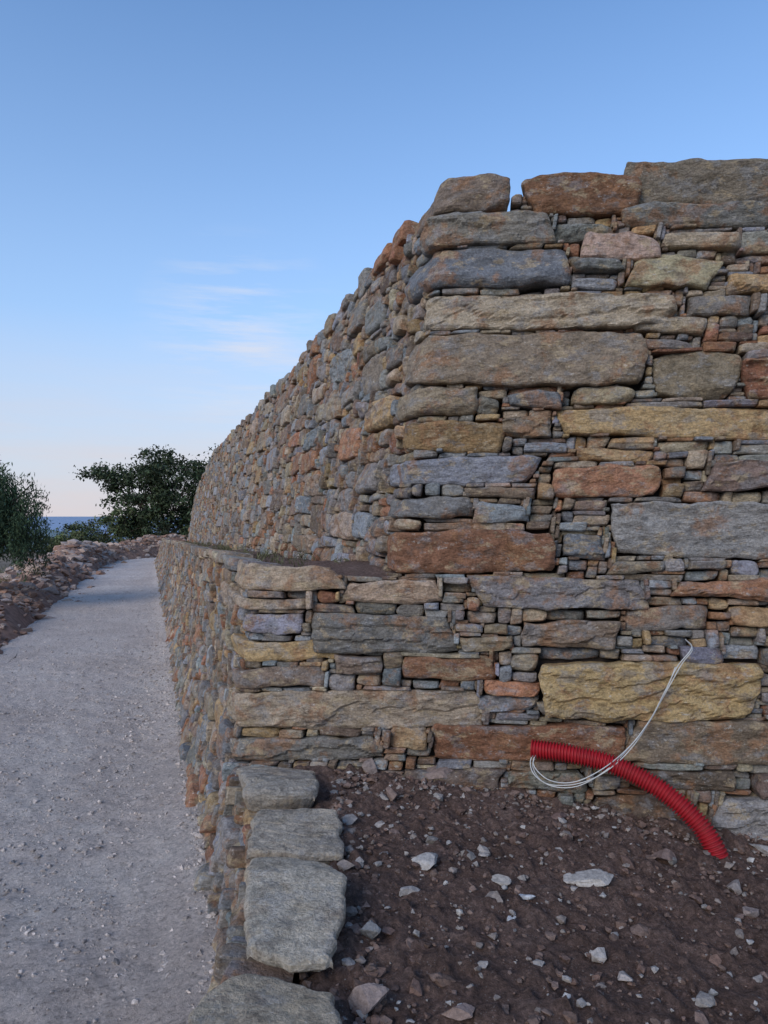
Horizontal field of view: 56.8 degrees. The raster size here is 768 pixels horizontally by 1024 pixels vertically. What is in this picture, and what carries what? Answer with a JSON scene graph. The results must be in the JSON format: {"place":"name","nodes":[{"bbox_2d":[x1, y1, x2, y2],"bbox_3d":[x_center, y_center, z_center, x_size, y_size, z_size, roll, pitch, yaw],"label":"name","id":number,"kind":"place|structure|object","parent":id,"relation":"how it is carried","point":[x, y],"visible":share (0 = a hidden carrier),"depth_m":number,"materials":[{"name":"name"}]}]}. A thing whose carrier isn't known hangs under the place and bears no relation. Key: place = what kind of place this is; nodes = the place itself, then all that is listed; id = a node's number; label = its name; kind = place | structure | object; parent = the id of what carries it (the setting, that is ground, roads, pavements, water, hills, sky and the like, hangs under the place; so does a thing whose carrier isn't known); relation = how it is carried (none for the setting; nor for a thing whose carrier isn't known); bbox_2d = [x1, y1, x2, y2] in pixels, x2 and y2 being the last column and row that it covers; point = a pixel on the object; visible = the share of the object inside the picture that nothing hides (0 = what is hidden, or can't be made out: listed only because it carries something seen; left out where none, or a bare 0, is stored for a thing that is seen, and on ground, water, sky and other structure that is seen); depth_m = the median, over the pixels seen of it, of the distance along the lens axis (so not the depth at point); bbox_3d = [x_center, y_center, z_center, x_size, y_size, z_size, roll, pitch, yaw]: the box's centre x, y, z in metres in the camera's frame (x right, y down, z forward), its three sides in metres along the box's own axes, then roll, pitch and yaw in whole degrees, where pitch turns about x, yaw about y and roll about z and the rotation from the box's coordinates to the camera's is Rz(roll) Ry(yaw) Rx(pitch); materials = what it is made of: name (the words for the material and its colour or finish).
{"place":"outdoors","nodes":[
{"label":"outdoors","id":0,"kind":"place"},
{"bbox_2d":[5,528,117,550],"bbox_3d":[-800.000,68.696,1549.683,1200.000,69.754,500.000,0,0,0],"label":"hill","id":1,"kind":"structure","parent":0,"point":[55,533],"depth_m":1509.13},
{"bbox_2d":[8,517,179,539],"bbox_3d":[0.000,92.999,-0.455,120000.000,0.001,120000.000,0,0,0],"label":"sea","id":2,"kind":"structure","parent":0,"point":[56,521],"depth_m":9392.47,"materials":[{"name":"liquid"}]},
{"bbox_2d":[0,557,218,1023],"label":"gravel road","id":3,"kind":"structure","parent":0,"point":[166,913],"depth_m":5.08,"materials":[{"name":"grey gravel"}]},
{"bbox_2d":[0,538,352,586],"bbox_3d":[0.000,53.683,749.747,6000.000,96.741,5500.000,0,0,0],"label":"ground","id":4,"kind":"structure","parent":0,"point":[3,563],"depth_m":34.76,"materials":[{"name":"brown soil"}]},
{"bbox_2d":[6,529,91,552],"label":"shrub","id":5,"kind":"object","parent":4,"relation":"on","point":[57,540],"visible":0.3,"depth_m":45.42,"materials":[{"name":"green plant"}]},
{"bbox_2d":[0,533,188,653],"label":"rubble bank","id":6,"kind":"structure","parent":4,"relation":"on","point":[23,605],"depth_m":23.44,"materials":[{"name":"stone"}]},
{"bbox_2d":[0,460,55,582],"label":"pepper tree","id":7,"kind":"object","parent":6,"relation":"on","point":[17,519],"visible":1,"depth_m":17.90,"materials":[{"name":"green plant"}]},
{"bbox_2d":[49,501,155,543],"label":"olive tree","id":8,"kind":"object","parent":4,"relation":"on","point":[108,521],"visible":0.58,"depth_m":48.42,"materials":[{"name":"green plant"}]},
{"bbox_2d":[73,444,218,540],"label":"carob tree","id":9,"kind":"object","parent":4,"relation":"on","point":[160,496],"visible":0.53,"depth_m":49.06,"materials":[{"name":"green plant"}]},
{"bbox_2d":[0,539,352,582],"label":"weeds","id":10,"kind":"object","parent":4,"relation":"on","point":[265,554],"visible":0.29,"depth_m":6.95,"materials":[{"name":"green plant"}]},
{"bbox_2d":[249,247,767,797],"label":"stone wall","id":11,"kind":"structure","parent":4,"relation":"on","point":[521,625],"depth_m":4.62,"materials":[{"name":"stone"}]},
{"bbox_2d":[185,541,492,576],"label":"retained earth","id":12,"kind":"structure","parent":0,"point":[355,568],"depth_m":5.29,"materials":[{"name":"brown soil"}]},
{"bbox_2d":[154,538,767,992],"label":"tier stones","id":13,"kind":"object","parent":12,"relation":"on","point":[244,696],"visible":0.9,"depth_m":4.47,"materials":[{"name":"stone"}]},
{"bbox_2d":[187,158,767,581],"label":"tier stones","id":14,"kind":"object","parent":12,"relation":"on","point":[338,440],"visible":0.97,"depth_m":4.60,"materials":[{"name":"stone"}]},
{"bbox_2d":[0,0,767,516],"label":"sky","id":15,"kind":"structure","parent":0,"point":[191,190],"materials":[{"name":"blue"}]},
{"bbox_2d":[292,760,767,1023],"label":"dirt terrace","id":16,"kind":"structure","parent":0,"point":[743,967],"depth_m":3.09,"materials":[{"name":"brown soil"}]},
{"bbox_2d":[188,766,346,1023],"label":"capping slabs","id":17,"kind":"structure","parent":16,"relation":"on","point":[295,906],"depth_m":2.77,"materials":[{"name":"stone"}]},
{"bbox_2d":[337,859,354,870],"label":"loose rock","id":18,"kind":"object","parent":16,"relation":"on","point":[343,864],"visible":0.98,"depth_m":3.22,"materials":[{"name":"stone"}]},
{"bbox_2d":[348,983,388,1014],"bbox_3d":[-0.049,1.653,2.425,0.112,0.081,0.113,0,0,-41],"label":"loose rock","id":19,"kind":"object","parent":16,"relation":"on","point":[366,998],"visible":1,"depth_m":2.40,"materials":[{"name":"stone"}]},
{"bbox_2d":[362,758,376,773],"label":"loose rock","id":20,"kind":"object","parent":16,"relation":"on","point":[369,765],"visible":0.91,"depth_m":4.49,"materials":[{"name":"stone"}]},
{"bbox_2d":[358,920,380,939],"bbox_3d":[-0.055,1.633,2.777,0.090,0.078,0.107,0,0,0],"label":"loose rock","id":21,"kind":"object","parent":16,"relation":"on","point":[370,929],"visible":1,"depth_m":2.74,"materials":[{"name":"stone"}]},
{"bbox_2d":[386,786,397,800],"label":"loose rock","id":22,"kind":"object","parent":16,"relation":"on","point":[392,794],"visible":0.98,"depth_m":4.12,"materials":[{"name":"stone"}]},
{"bbox_2d":[399,886,419,896],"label":"loose rock","id":23,"kind":"object","parent":16,"relation":"on","point":[405,890],"visible":1,"depth_m":3.10,"materials":[{"name":"stone"}]},
{"bbox_2d":[411,852,437,870],"bbox_3d":[0.196,1.657,3.383,0.133,0.056,0.154,0,0,0],"label":"loose rock","id":24,"kind":"object","parent":16,"relation":"on","point":[425,861],"visible":0.95,"depth_m":3.36,"materials":[{"name":"stone"}]},
{"bbox_2d":[424,762,454,778],"bbox_3d":[0.351,1.649,4.489,0.205,0.101,0.180,0,0,0],"label":"loose rock","id":25,"kind":"object","parent":16,"relation":"on","point":[434,772],"visible":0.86,"depth_m":4.43,"materials":[{"name":"stone"}]},
{"bbox_2d":[439,1003,474,1020],"bbox_3d":[0.248,1.697,2.419,0.128,0.038,0.059,0,0,0],"label":"loose rock","id":26,"kind":"object","parent":16,"relation":"on","point":[462,1011],"visible":1,"depth_m":2.40,"materials":[{"name":"stone"}]},
{"bbox_2d":[462,786,478,793],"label":"loose rock","id":27,"kind":"object","parent":16,"relation":"on","point":[469,790],"visible":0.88,"depth_m":4.30,"materials":[{"name":"stone"}]},
{"bbox_2d":[491,874,511,885],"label":"loose rock","id":28,"kind":"object","parent":16,"relation":"on","point":[500,879],"visible":1,"depth_m":3.33,"materials":[{"name":"stone"}]},
{"bbox_2d":[507,916,515,920],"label":"loose rock","id":29,"kind":"object","parent":16,"relation":"on","point":[510,918],"visible":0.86,"depth_m":3.02,"materials":[{"name":"stone"}]},
{"bbox_2d":[519,894,534,899],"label":"loose rock","id":30,"kind":"object","parent":16,"relation":"on","point":[526,896],"visible":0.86,"depth_m":3.21,"materials":[{"name":"stone"}]},
{"bbox_2d":[299,769,767,1023],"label":"terrace pebbles","id":31,"kind":"object","parent":16,"relation":"on","point":[598,955],"visible":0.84,"depth_m":3.26,"materials":[{"name":"stone"}]},
{"bbox_2d":[551,812,566,818],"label":"loose rock","id":32,"kind":"object","parent":16,"relation":"on","point":[558,814],"visible":0.94,"depth_m":4.14,"materials":[{"name":"stone"}]},
{"bbox_2d":[563,869,613,886],"bbox_3d":[0.993,1.779,3.442,0.253,0.057,0.139,0,0,0],"label":"loose rock","id":33,"kind":"object","parent":16,"relation":"on","point":[591,877],"visible":1,"depth_m":3.42,"materials":[{"name":"stone"}]},
{"bbox_2d":[530,639,692,787],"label":"electric cables","id":34,"kind":"object","parent":16,"relation":"on","point":[642,731],"visible":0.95,"depth_m":4.21,"materials":[{"name":"white plastic"}]},
{"bbox_2d":[617,971,632,981],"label":"loose rock","id":35,"kind":"object","parent":16,"relation":"on","point":[623,976],"visible":1,"depth_m":2.71,"materials":[{"name":"stone"}]},
{"bbox_2d":[530,739,729,858],"bbox_3d":[1.414,1.739,4.134,1.117,0.691,0.176,0,0,26],"label":"corrugated conduit","id":36,"kind":"object","parent":16,"relation":"on","point":[695,820],"visible":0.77,"depth_m":4.09,"materials":[{"name":"red plastic"}]},
{"bbox_2d":[651,848,675,860],"bbox_3d":[1.480,1.809,3.735,0.124,0.074,0.106,0,0,0],"label":"loose rock","id":37,"kind":"object","parent":16,"relation":"on","point":[665,854],"visible":0.98,"depth_m":3.72,"materials":[{"name":"stone"}]},
{"bbox_2d":[726,879,741,894],"bbox_3d":[1.735,1.859,3.523,0.063,0.055,0.098,0,0,15],"label":"loose rock","id":38,"kind":"object","parent":16,"relation":"on","point":[733,885],"visible":0.99,"depth_m":3.50,"materials":[{"name":"stone"}]},
{"bbox_2d":[742,906,758,917],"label":"loose rock","id":39,"kind":"object","parent":16,"relation":"on","point":[751,912],"visible":1,"depth_m":3.28,"materials":[{"name":"stone"}]},
{"bbox_2d":[750,844,767,855],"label":"loose rock","id":40,"kind":"object","parent":16,"relation":"on","point":[762,848],"visible":0.99,"depth_m":4.01,"materials":[{"name":"stone"}]}
]}

